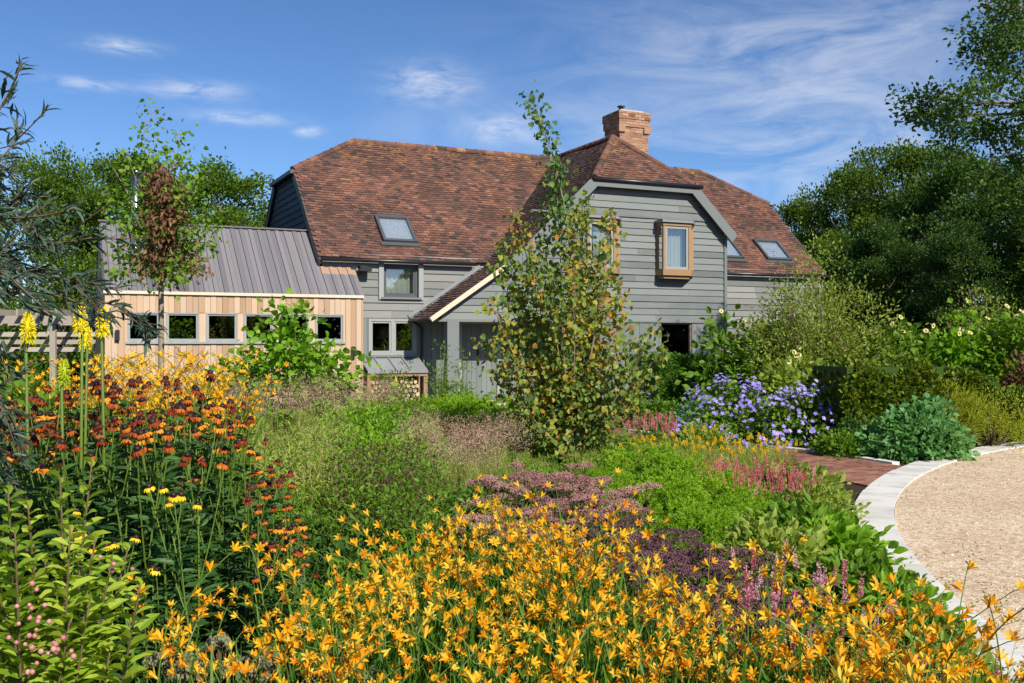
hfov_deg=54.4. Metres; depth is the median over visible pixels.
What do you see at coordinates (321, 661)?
crocosmia
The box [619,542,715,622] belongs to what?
sedum
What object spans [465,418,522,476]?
grass tuft
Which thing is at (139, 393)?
helenium
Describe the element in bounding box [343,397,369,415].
perennial
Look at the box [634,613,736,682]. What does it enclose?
crocosmia
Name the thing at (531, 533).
sedum
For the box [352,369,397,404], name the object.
grass tuft
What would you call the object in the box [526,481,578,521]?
perennial
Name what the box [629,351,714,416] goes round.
box hedge
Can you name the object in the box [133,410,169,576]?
helenium
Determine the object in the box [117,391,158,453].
crocosmia
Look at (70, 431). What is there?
helenium
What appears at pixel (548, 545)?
crocosmia
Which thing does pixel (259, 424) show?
perennial
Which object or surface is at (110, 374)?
crocosmia
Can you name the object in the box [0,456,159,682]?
snowberry shrub
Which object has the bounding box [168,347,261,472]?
crocosmia
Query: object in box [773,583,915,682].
crocosmia
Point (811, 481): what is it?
pink bistort
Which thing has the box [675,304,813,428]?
sunflower shrub
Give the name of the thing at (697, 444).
dwarf poker
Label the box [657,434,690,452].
dwarf poker
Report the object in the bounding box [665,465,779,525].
feathery mound
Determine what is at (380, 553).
crocosmia
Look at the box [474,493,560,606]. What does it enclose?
crocosmia
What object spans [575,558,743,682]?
crocosmia
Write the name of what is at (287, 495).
helenium
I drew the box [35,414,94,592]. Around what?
helenium
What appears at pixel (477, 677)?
crocosmia
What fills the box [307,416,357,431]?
perennial
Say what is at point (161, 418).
helenium
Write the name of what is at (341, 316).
window
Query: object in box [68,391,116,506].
helenium
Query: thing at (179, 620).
crocosmia
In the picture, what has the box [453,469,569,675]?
crocosmia
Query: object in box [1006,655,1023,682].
crocosmia
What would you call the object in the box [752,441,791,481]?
dwarf poker
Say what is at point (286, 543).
helenium
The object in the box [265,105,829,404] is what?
barn house
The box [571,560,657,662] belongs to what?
crocosmia
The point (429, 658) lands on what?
crocosmia
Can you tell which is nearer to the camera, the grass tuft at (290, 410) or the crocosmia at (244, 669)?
the crocosmia at (244, 669)
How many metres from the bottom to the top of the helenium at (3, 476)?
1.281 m
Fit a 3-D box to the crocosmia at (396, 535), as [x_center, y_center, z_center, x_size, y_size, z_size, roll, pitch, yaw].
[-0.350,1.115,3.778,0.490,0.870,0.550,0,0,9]
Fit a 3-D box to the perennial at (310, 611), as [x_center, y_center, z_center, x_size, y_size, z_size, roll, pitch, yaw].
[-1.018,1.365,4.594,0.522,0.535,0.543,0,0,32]
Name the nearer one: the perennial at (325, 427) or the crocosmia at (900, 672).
the crocosmia at (900, 672)
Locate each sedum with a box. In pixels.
[142,623,308,682]
[178,674,215,682]
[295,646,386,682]
[452,512,512,584]
[461,480,529,526]
[462,469,541,518]
[463,514,553,575]
[480,467,528,501]
[486,500,559,564]
[503,522,592,577]
[507,461,573,534]
[528,490,590,550]
[529,498,630,562]
[530,479,597,533]
[537,516,605,557]
[540,463,580,514]
[548,461,615,544]
[560,532,632,597]
[560,538,635,622]
[571,516,669,608]
[576,489,653,583]
[580,480,663,554]
[597,551,701,663]
[611,542,694,614]
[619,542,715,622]
[624,595,711,659]
[629,527,702,600]
[662,549,745,641]
[674,615,764,676]
[678,546,772,636]
[690,574,813,672]
[708,597,822,679]
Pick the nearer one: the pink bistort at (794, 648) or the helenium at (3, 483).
the pink bistort at (794, 648)
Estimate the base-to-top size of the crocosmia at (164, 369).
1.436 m
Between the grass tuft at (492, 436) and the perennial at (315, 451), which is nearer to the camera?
the perennial at (315, 451)
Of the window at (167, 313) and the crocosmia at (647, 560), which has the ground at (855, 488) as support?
the crocosmia at (647, 560)
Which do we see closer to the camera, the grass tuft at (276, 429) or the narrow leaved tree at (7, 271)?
the narrow leaved tree at (7, 271)
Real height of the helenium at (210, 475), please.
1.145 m
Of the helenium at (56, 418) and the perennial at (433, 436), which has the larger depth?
the perennial at (433, 436)
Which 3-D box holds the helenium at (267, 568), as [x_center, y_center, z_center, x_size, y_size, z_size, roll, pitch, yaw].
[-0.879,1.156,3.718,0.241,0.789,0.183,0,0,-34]
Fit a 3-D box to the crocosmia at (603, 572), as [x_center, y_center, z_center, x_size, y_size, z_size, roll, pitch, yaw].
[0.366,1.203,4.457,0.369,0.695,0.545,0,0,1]
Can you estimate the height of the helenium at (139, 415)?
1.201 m
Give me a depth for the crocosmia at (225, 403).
6.96 m
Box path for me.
[500,405,901,486]
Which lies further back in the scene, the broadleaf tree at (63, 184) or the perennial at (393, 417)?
the broadleaf tree at (63, 184)
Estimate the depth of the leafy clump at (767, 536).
6.31 m
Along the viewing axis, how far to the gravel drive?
8.23 m
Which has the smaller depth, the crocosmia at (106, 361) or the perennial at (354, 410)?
the crocosmia at (106, 361)
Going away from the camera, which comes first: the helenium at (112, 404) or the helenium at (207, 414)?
the helenium at (112, 404)
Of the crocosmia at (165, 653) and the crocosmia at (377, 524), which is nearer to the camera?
the crocosmia at (165, 653)
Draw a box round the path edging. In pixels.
[614,426,899,464]
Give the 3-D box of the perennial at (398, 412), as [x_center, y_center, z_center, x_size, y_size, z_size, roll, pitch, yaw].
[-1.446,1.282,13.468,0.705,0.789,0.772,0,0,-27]
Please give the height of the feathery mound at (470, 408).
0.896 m
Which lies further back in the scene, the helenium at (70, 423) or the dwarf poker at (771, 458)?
the dwarf poker at (771, 458)
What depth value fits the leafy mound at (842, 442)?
13.25 m
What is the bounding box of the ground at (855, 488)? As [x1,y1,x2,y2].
[7,390,993,682]
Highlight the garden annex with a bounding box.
[95,170,364,409]
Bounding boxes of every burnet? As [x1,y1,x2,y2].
[301,453,392,580]
[305,426,398,518]
[313,434,423,548]
[325,427,413,535]
[325,431,419,516]
[348,459,455,595]
[360,466,434,556]
[373,437,426,503]
[376,453,458,541]
[381,425,445,500]
[385,456,458,527]
[388,438,468,526]
[390,424,459,503]
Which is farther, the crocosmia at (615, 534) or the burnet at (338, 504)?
the burnet at (338, 504)
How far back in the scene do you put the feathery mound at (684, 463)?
9.24 m
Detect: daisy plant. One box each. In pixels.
[750,341,823,432]
[835,328,882,358]
[850,312,958,366]
[920,298,1005,384]
[963,303,1023,387]
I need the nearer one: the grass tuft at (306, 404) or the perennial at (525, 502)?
the perennial at (525, 502)
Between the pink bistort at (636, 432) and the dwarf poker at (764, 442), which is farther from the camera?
the pink bistort at (636, 432)
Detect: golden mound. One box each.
[934,374,994,441]
[954,379,1023,449]
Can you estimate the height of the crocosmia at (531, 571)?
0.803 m
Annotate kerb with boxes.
[852,441,1023,682]
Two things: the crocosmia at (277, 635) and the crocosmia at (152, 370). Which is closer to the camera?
the crocosmia at (277, 635)
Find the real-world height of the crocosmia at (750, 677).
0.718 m
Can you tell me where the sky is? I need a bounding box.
[0,0,1023,331]
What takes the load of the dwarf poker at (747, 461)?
on the ground at (855, 488)
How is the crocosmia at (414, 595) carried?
on the ground at (855, 488)
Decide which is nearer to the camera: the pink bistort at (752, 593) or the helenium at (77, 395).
the pink bistort at (752, 593)
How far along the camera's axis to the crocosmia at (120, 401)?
7.49 m
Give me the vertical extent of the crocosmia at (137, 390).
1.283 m
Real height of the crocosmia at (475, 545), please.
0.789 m
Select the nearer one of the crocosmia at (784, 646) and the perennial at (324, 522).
the crocosmia at (784, 646)
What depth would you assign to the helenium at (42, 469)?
3.99 m
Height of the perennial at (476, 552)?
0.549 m
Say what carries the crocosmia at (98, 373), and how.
on the ground at (855, 488)
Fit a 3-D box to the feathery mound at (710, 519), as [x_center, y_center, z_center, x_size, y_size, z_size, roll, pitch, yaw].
[1.362,1.414,7.068,0.794,0.560,0.849,0,0,-12]
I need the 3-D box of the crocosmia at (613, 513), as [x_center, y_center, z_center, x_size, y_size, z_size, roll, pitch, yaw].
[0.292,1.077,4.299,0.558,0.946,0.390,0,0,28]
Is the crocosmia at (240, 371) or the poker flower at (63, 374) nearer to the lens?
the poker flower at (63, 374)
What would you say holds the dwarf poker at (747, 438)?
on the ground at (855, 488)
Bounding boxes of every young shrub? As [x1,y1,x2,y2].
[369,370,403,406]
[381,354,420,406]
[421,339,458,405]
[441,346,480,403]
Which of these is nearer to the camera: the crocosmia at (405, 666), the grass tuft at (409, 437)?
the crocosmia at (405, 666)
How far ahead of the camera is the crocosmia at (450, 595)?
2.90 m
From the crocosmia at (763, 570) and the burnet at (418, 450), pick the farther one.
the burnet at (418, 450)
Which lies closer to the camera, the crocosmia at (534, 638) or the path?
the crocosmia at (534, 638)
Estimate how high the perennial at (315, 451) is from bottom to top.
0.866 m
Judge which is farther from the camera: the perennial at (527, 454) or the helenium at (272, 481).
the perennial at (527, 454)
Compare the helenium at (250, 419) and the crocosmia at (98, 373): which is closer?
the helenium at (250, 419)
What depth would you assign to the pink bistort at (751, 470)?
9.17 m
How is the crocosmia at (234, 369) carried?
on the ground at (855, 488)
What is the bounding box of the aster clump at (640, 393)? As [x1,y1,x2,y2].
[617,389,663,427]
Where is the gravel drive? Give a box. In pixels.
[895,447,1023,647]
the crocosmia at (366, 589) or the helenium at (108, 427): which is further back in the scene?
the helenium at (108, 427)
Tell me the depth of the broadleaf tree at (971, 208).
28.75 m
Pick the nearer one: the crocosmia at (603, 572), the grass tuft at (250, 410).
the crocosmia at (603, 572)
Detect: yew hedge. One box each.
[803,352,956,443]
[941,363,998,436]
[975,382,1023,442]
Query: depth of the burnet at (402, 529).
5.66 m
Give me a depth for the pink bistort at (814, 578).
4.49 m
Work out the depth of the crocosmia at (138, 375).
8.12 m
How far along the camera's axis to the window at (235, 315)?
21.71 m
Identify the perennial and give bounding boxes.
[0,355,47,396]
[0,375,48,429]
[0,402,159,537]
[3,369,42,401]
[3,370,122,482]
[5,375,71,426]
[220,427,277,475]
[221,413,296,473]
[221,568,307,654]
[225,406,267,448]
[232,521,347,597]
[235,441,280,511]
[235,441,298,487]
[238,452,304,536]
[239,583,335,650]
[243,488,312,549]
[249,415,280,451]
[251,425,313,475]
[255,438,329,515]
[261,403,343,471]
[261,433,288,459]
[272,447,354,519]
[272,500,315,542]
[276,428,369,517]
[276,559,392,674]
[278,419,365,497]
[278,421,310,451]
[284,428,355,496]
[293,483,347,523]
[293,507,345,550]
[294,416,372,471]
[295,529,402,634]
[298,403,364,456]
[299,408,366,461]
[303,514,412,611]
[306,513,346,541]
[307,400,359,430]
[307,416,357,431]
[309,544,408,648]
[320,416,404,468]
[322,425,373,464]
[326,404,377,424]
[326,421,377,448]
[329,475,417,540]
[334,399,386,435]
[338,398,387,430]
[339,452,400,506]
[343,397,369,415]
[345,417,391,455]
[361,508,482,600]
[365,399,407,413]
[366,415,402,430]
[366,423,410,445]
[368,499,453,584]
[369,394,408,419]
[370,408,408,423]
[374,413,412,437]
[374,519,452,628]
[375,410,429,436]
[377,428,457,485]
[378,439,455,495]
[385,425,453,464]
[388,408,420,421]
[393,402,445,437]
[396,399,413,416]
[398,466,451,516]
[406,423,453,461]
[415,491,481,524]
[429,480,509,556]
[434,513,477,552]
[439,477,507,521]
[462,522,512,585]
[464,496,535,579]
[467,467,545,550]
[503,490,564,528]
[514,449,533,468]
[514,460,556,502]
[518,448,533,463]
[526,456,544,470]
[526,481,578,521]
[536,456,558,471]
[540,459,576,505]
[563,444,587,470]
[569,455,598,479]
[576,454,597,471]
[587,446,603,465]
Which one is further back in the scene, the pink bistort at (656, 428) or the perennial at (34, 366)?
the pink bistort at (656, 428)
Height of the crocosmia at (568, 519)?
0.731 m
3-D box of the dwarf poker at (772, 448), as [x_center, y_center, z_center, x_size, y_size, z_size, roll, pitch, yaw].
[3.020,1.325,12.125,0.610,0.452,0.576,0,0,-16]
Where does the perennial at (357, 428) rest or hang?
on the ground at (855, 488)
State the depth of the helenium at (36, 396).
5.86 m
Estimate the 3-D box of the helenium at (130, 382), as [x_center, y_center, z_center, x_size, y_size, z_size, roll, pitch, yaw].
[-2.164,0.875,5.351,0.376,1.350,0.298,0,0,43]
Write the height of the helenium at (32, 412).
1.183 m
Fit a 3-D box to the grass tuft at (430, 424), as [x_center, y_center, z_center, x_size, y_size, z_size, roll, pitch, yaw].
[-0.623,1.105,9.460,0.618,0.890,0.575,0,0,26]
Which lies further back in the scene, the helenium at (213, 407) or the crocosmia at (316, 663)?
the helenium at (213, 407)
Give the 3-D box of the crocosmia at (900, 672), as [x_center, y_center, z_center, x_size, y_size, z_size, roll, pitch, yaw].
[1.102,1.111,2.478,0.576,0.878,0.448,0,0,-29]
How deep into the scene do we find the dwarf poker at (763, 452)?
10.20 m
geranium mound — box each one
[667,373,824,448]
[747,379,837,448]
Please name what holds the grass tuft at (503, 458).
on the ground at (855, 488)
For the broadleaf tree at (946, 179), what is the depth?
33.74 m
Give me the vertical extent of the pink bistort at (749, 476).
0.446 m
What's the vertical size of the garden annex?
5.330 m
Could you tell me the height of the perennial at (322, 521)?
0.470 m
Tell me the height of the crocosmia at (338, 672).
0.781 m
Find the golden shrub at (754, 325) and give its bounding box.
[703,306,829,383]
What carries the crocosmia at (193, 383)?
on the ground at (855, 488)
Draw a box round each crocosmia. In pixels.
[0,349,68,409]
[6,397,95,432]
[11,358,79,398]
[11,366,75,411]
[28,355,159,438]
[28,373,109,427]
[48,358,146,463]
[64,358,147,399]
[69,351,153,475]
[71,352,149,416]
[73,369,196,453]
[74,393,183,464]
[75,353,128,404]
[90,354,159,424]
[90,369,168,463]
[91,390,156,473]
[92,350,156,414]
[95,535,258,682]
[104,368,172,417]
[105,359,217,538]
[105,362,191,433]
[108,349,213,452]
[108,359,155,412]
[109,356,202,485]
[114,383,162,421]
[115,349,202,427]
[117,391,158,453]
[117,394,183,538]
[118,360,239,416]
[123,378,188,500]
[124,346,279,489]
[125,388,196,510]
[125,393,189,510]
[129,357,247,426]
[134,575,238,682]
[135,577,247,682]
[137,369,173,392]
[138,373,189,432]
[143,367,213,407]
[144,601,176,682]
[147,369,247,437]
[149,370,208,487]
[151,351,235,432]
[154,393,235,485]
[155,620,344,682]
[156,617,256,682]
[158,350,257,489]
[161,582,324,682]
[162,364,252,552]
[167,344,247,452]
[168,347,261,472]
[168,625,197,682]
[173,401,250,505]
[174,343,270,444]
[176,352,253,434]
[176,651,250,682]
[184,367,254,462]
[195,597,338,682]
[198,378,278,507]
[208,516,353,682]
[210,578,355,682]
[212,388,290,526]
[218,378,292,466]
[224,351,302,501]
[227,638,350,682]
[231,533,416,682]
[234,579,422,682]
[235,566,435,682]
[237,528,397,682]
[247,610,421,682]
[270,563,416,682]
[270,619,364,682]
[281,589,359,682]
[284,626,375,682]
[285,573,387,681]
[290,586,440,682]
[291,570,450,682]
[294,542,438,682]
[295,654,361,681]
[299,567,386,665]
[302,555,400,680]
[302,592,408,679]
[305,626,402,682]
[308,548,474,682]
[313,494,500,681]
[315,570,438,682]
[316,648,348,682]
[318,579,408,664]
[320,600,420,670]
[321,552,528,682]
[321,658,345,682]
[322,533,445,658]
[326,650,437,682]
[329,490,492,622]
[332,536,473,682]
[334,554,455,682]
[337,523,536,682]
[337,549,467,682]
[337,579,461,682]
[341,620,435,682]
[350,632,429,682]
[353,517,463,680]
[354,653,456,682]
[358,540,418,667]
[367,530,478,679]
[372,544,484,682]
[375,570,529,682]
[380,629,544,682]
[384,527,461,655]
[385,605,623,682]
[386,550,468,682]
[386,573,530,682]
[390,496,504,645]
[391,603,566,682]
[396,516,513,632]
[397,522,504,673]
[397,560,536,682]
[401,588,471,682]
[403,545,510,682]
[404,507,504,620]
[405,515,457,641]
[406,520,523,672]
[406,568,572,682]
[409,615,512,682]
[411,575,553,680]
[416,504,500,657]
[416,607,528,682]
[419,530,522,612]
[419,588,576,682]
[421,561,540,677]
[422,495,521,604]
[422,503,557,678]
[427,533,533,671]
[427,592,530,682]
[435,520,511,658]
[437,504,544,679]
[437,622,518,682]
[440,494,509,626]
[444,559,552,682]
[448,562,598,682]
[451,616,616,682]
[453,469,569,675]
[453,623,593,682]
[457,502,565,598]
[463,599,629,682]
[463,632,490,676]
[465,522,616,650]
[465,534,560,682]
[466,498,607,645]
[466,525,569,621]
[467,537,569,682]
[468,520,645,682]
[468,585,631,682]
[469,506,553,609]
[469,561,624,682]
[470,548,552,668]
[471,573,603,682]
[473,548,603,682]
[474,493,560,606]
[478,489,598,593]
[479,509,599,610]
[480,574,692,682]
[481,549,618,673]
[481,636,549,682]
[482,463,636,626]
[486,523,627,661]
[486,553,627,680]
[488,528,656,673]
[488,614,578,681]
[489,535,558,608]
[489,583,720,682]
[491,522,560,630]
[491,524,598,634]
[494,513,630,628]
[496,543,589,654]
[502,503,582,589]
[502,511,673,666]
[502,595,571,682]
[505,487,616,648]
[507,522,563,598]
[511,544,614,642]
[515,512,606,581]
[516,499,676,664]
[518,537,674,682]
[519,518,637,625]
[522,480,655,630]
[525,506,692,680]
[534,524,647,672]
[538,505,653,640]
[541,665,587,682]
[543,601,675,682]
[548,501,671,652]
[548,552,660,682]
[556,556,678,682]
[556,574,752,682]
[559,527,638,638]
[570,542,618,624]
[570,579,743,682]
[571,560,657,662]
[574,604,697,682]
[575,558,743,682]
[578,628,768,682]
[580,553,697,679]
[581,593,737,682]
[583,520,746,682]
[585,518,780,682]
[590,523,680,676]
[594,604,682,680]
[602,538,735,682]
[603,631,707,682]
[607,583,750,682]
[610,644,638,682]
[614,558,723,682]
[620,627,784,682]
[622,568,792,681]
[628,555,731,656]
[630,560,870,682]
[630,579,773,682]
[631,533,790,681]
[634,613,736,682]
[637,611,715,681]
[641,556,754,682]
[650,569,783,682]
[672,581,776,682]
[672,605,783,682]
[674,576,919,682]
[686,586,778,682]
[690,632,792,682]
[696,597,762,682]
[707,668,837,682]
[711,539,858,682]
[715,646,907,682]
[716,608,932,682]
[717,602,858,682]
[717,646,838,682]
[718,525,867,682]
[739,553,916,682]
[739,664,776,682]
[746,609,844,682]
[747,634,832,682]
[754,602,852,682]
[767,562,1023,682]
[773,576,945,682]
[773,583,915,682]
[776,593,891,682]
[779,580,992,682]
[781,622,904,682]
[781,643,945,682]
[788,596,996,682]
[788,609,928,682]
[798,574,951,682]
[800,618,1023,682]
[805,576,1015,682]
[805,595,1010,682]
[808,653,880,682]
[812,602,960,682]
[816,605,925,682]
[818,580,936,682]
[821,568,917,682]
[823,572,1023,682]
[834,616,939,682]
[836,547,1023,682]
[836,597,981,682]
[852,613,964,682]
[887,589,1017,681]
[902,602,1023,682]
[906,581,983,682]
[910,617,984,682]
[913,663,965,682]
[921,635,942,682]
[926,634,947,682]
[935,616,1019,682]
[953,581,1007,679]
[970,675,1004,682]
[1005,663,1022,682]
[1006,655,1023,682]
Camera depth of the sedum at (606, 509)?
5.58 m
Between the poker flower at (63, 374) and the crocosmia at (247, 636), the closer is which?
the crocosmia at (247, 636)
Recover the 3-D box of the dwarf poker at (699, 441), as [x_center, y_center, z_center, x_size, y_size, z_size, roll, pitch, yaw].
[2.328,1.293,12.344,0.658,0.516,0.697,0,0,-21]
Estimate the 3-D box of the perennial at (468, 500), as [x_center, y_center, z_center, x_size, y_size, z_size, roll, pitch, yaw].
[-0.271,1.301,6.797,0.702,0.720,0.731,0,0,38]
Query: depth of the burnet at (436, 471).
7.10 m
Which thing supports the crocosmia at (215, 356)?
on the ground at (855, 488)
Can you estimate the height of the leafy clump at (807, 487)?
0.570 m
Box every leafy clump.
[711,507,840,591]
[730,490,878,560]
[757,454,852,508]
[761,466,871,516]
[785,505,908,566]
[786,478,867,519]
[788,544,943,623]
[827,582,977,658]
[837,563,978,636]
[865,616,1016,682]
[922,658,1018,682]
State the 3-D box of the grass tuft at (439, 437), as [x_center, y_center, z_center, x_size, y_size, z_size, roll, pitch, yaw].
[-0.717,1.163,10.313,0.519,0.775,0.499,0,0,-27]
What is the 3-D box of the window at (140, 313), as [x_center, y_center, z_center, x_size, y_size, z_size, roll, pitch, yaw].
[-7.786,-0.310,21.033,0.656,0.620,0.100,0,0,-25]
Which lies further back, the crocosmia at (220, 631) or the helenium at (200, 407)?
the helenium at (200, 407)
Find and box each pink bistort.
[598,427,618,452]
[613,411,628,442]
[616,419,632,449]
[617,416,639,449]
[628,416,649,448]
[631,411,650,444]
[640,413,659,438]
[644,413,661,445]
[647,417,666,447]
[648,410,672,443]
[655,421,679,448]
[657,422,679,447]
[659,411,681,442]
[694,461,717,489]
[700,588,795,682]
[701,461,735,503]
[702,449,727,469]
[709,467,737,501]
[714,565,793,679]
[716,455,746,490]
[720,452,745,492]
[724,469,766,515]
[729,539,799,656]
[736,462,765,500]
[736,466,756,493]
[737,466,771,509]
[739,466,760,487]
[739,561,795,671]
[749,452,777,486]
[758,460,781,492]
[761,480,789,509]
[768,464,803,504]
[771,464,797,496]
[772,456,800,483]
[779,478,808,503]
[784,624,844,681]
[785,608,834,678]
[787,465,815,493]
[792,546,854,681]
[794,471,826,500]
[796,585,855,679]
[813,560,870,673]
[842,581,897,681]
[923,657,1000,682]
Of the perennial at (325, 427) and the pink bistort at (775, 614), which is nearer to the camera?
the pink bistort at (775, 614)
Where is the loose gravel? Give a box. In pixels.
[857,442,1023,648]
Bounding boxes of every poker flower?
[0,312,60,681]
[0,358,187,609]
[22,300,158,609]
[34,305,193,593]
[55,323,193,593]
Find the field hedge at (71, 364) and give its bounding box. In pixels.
[0,325,95,380]
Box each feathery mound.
[404,390,469,424]
[429,406,486,447]
[439,392,493,420]
[445,398,523,444]
[457,406,552,454]
[470,390,523,424]
[572,464,636,505]
[588,482,662,528]
[596,436,689,497]
[602,467,713,534]
[637,452,734,510]
[647,502,752,570]
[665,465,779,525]
[696,490,778,551]
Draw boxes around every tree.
[0,53,168,501]
[0,140,128,392]
[7,146,212,337]
[79,98,228,405]
[110,146,273,229]
[241,212,265,229]
[466,79,670,465]
[773,194,849,327]
[783,163,922,322]
[805,221,881,353]
[815,135,956,328]
[819,214,941,349]
[857,138,1017,344]
[885,0,1023,246]
[904,211,1023,351]
[906,160,1023,334]
[962,164,1023,352]
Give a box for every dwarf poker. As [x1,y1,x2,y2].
[619,439,651,474]
[619,442,642,475]
[633,434,665,471]
[633,435,667,451]
[643,436,665,454]
[651,435,690,454]
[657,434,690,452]
[666,442,688,456]
[671,426,711,455]
[672,441,719,463]
[674,443,699,461]
[681,425,715,452]
[686,435,724,459]
[687,441,718,462]
[691,437,719,462]
[700,445,733,464]
[702,445,734,465]
[710,437,739,463]
[712,435,742,460]
[716,439,749,462]
[720,444,765,479]
[722,441,756,457]
[723,444,756,468]
[729,434,766,464]
[730,450,764,478]
[735,435,771,462]
[737,446,777,465]
[738,443,778,479]
[747,432,778,457]
[747,441,782,473]
[749,438,791,462]
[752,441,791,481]
[762,442,800,465]
[766,448,796,470]
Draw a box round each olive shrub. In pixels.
[724,221,932,430]
[931,274,1023,352]
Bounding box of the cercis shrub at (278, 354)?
[198,287,396,440]
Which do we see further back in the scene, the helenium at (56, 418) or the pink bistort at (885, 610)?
the helenium at (56, 418)
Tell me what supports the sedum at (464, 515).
on the ground at (855, 488)
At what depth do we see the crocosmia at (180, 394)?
8.00 m
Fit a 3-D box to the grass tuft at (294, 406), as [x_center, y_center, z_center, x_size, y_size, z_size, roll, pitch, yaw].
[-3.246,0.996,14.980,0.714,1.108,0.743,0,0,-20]
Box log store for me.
[363,357,427,403]
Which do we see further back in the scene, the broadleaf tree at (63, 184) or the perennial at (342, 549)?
the broadleaf tree at (63, 184)
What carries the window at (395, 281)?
in the barn house
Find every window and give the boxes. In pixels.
[127,312,157,341]
[166,312,198,341]
[206,313,237,341]
[244,313,272,341]
[280,314,308,339]
[315,314,343,341]
[366,319,419,356]
[378,263,423,299]
[580,215,621,277]
[654,219,694,279]
[661,323,690,354]
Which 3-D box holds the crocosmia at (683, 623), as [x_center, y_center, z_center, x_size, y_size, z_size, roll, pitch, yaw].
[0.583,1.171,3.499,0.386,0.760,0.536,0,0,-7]
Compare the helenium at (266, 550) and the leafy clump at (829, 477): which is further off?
the leafy clump at (829, 477)
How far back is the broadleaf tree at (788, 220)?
45.77 m
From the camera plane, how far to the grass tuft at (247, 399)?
11.77 m
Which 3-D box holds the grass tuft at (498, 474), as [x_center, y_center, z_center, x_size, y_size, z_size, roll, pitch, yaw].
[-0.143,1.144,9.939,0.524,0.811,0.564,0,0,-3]
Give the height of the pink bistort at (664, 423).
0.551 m
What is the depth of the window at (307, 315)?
22.48 m
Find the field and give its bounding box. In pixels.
[14,380,84,389]
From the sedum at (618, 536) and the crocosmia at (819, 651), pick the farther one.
the sedum at (618, 536)
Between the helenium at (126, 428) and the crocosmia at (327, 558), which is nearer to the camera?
the crocosmia at (327, 558)
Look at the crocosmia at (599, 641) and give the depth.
3.57 m
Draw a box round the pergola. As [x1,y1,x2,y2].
[0,309,95,388]
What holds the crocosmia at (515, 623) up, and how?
on the ground at (855, 488)
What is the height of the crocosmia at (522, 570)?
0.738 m
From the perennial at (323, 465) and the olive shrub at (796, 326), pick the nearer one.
the perennial at (323, 465)
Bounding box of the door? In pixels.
[459,322,500,398]
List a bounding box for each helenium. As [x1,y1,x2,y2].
[0,410,43,603]
[0,411,15,590]
[0,418,66,661]
[0,428,24,606]
[0,446,25,667]
[1,424,44,611]
[7,393,70,562]
[7,420,59,680]
[10,409,59,506]
[12,426,84,623]
[13,404,37,474]
[16,417,59,592]
[22,393,73,498]
[22,435,86,651]
[28,438,111,682]
[30,385,74,512]
[30,431,67,580]
[31,390,78,559]
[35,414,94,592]
[50,381,79,462]
[51,385,93,558]
[52,508,91,636]
[57,431,118,653]
[59,391,100,494]
[61,528,96,622]
[65,375,112,524]
[66,416,122,583]
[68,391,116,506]
[72,412,131,574]
[74,414,116,549]
[74,416,137,662]
[79,381,120,513]
[83,381,140,627]
[86,445,148,679]
[87,374,122,511]
[88,375,135,543]
[88,378,135,536]
[90,403,135,526]
[92,428,162,674]
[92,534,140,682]
[105,404,179,678]
[106,397,146,546]
[108,376,156,539]
[112,429,160,631]
[114,406,155,609]
[114,430,180,682]
[122,415,186,650]
[125,405,197,678]
[126,565,175,682]
[127,375,169,590]
[127,396,192,658]
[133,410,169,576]
[136,397,183,600]
[141,378,203,567]
[144,483,217,682]
[146,410,193,623]
[153,484,205,663]
[154,381,214,608]
[155,403,185,568]
[156,405,227,672]
[159,387,200,598]
[164,399,224,616]
[166,392,209,535]
[169,452,230,682]
[172,399,234,649]
[173,370,216,560]
[174,459,241,681]
[177,393,227,582]
[180,430,224,633]
[188,430,235,623]
[193,411,225,560]
[196,445,248,652]
[197,400,218,529]
[203,425,242,632]
[208,432,267,669]
[212,415,251,618]
[215,402,254,618]
[215,492,270,682]
[221,412,257,590]
[227,479,283,654]
[228,468,294,637]
[233,507,283,677]
[234,438,277,617]
[237,459,280,624]
[245,518,288,659]
[246,546,280,658]
[250,525,282,649]
[252,545,288,682]
[253,478,281,570]
[253,504,287,643]
[256,492,290,623]
[265,470,307,598]
[266,526,309,682]
[269,504,300,681]
[270,503,311,666]
[270,546,296,665]
[279,515,313,652]
[284,549,318,670]
[287,536,312,640]
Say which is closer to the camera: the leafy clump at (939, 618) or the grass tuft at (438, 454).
the leafy clump at (939, 618)
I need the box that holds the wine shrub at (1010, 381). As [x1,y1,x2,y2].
[999,349,1023,390]
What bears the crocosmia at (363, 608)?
on the ground at (855, 488)
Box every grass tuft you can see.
[221,379,269,431]
[224,372,276,438]
[224,391,269,431]
[230,370,284,433]
[251,380,291,439]
[257,394,310,441]
[266,388,315,443]
[273,372,321,434]
[274,371,327,435]
[280,383,337,436]
[287,369,332,428]
[287,380,348,432]
[303,369,368,425]
[312,376,357,408]
[323,371,363,409]
[323,394,364,415]
[333,389,374,411]
[337,362,379,404]
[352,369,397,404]
[352,382,403,419]
[353,385,387,407]
[359,378,403,410]
[368,373,411,413]
[373,374,411,403]
[383,416,440,478]
[394,424,446,462]
[396,408,446,458]
[398,415,440,437]
[399,399,443,448]
[400,437,461,495]
[402,422,441,445]
[410,411,473,499]
[417,435,461,486]
[421,415,462,480]
[433,424,504,508]
[433,427,473,491]
[434,412,470,471]
[436,412,477,479]
[439,438,490,499]
[445,418,503,481]
[446,431,501,522]
[447,410,492,479]
[457,425,503,476]
[457,436,509,487]
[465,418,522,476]
[466,405,519,473]
[471,418,522,476]
[473,404,526,482]
[484,413,526,472]
[491,418,546,489]
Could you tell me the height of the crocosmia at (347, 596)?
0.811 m
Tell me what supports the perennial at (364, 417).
on the ground at (855, 488)
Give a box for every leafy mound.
[630,394,690,431]
[654,395,724,432]
[675,419,734,450]
[805,425,874,459]
[812,414,870,451]
[847,392,980,463]

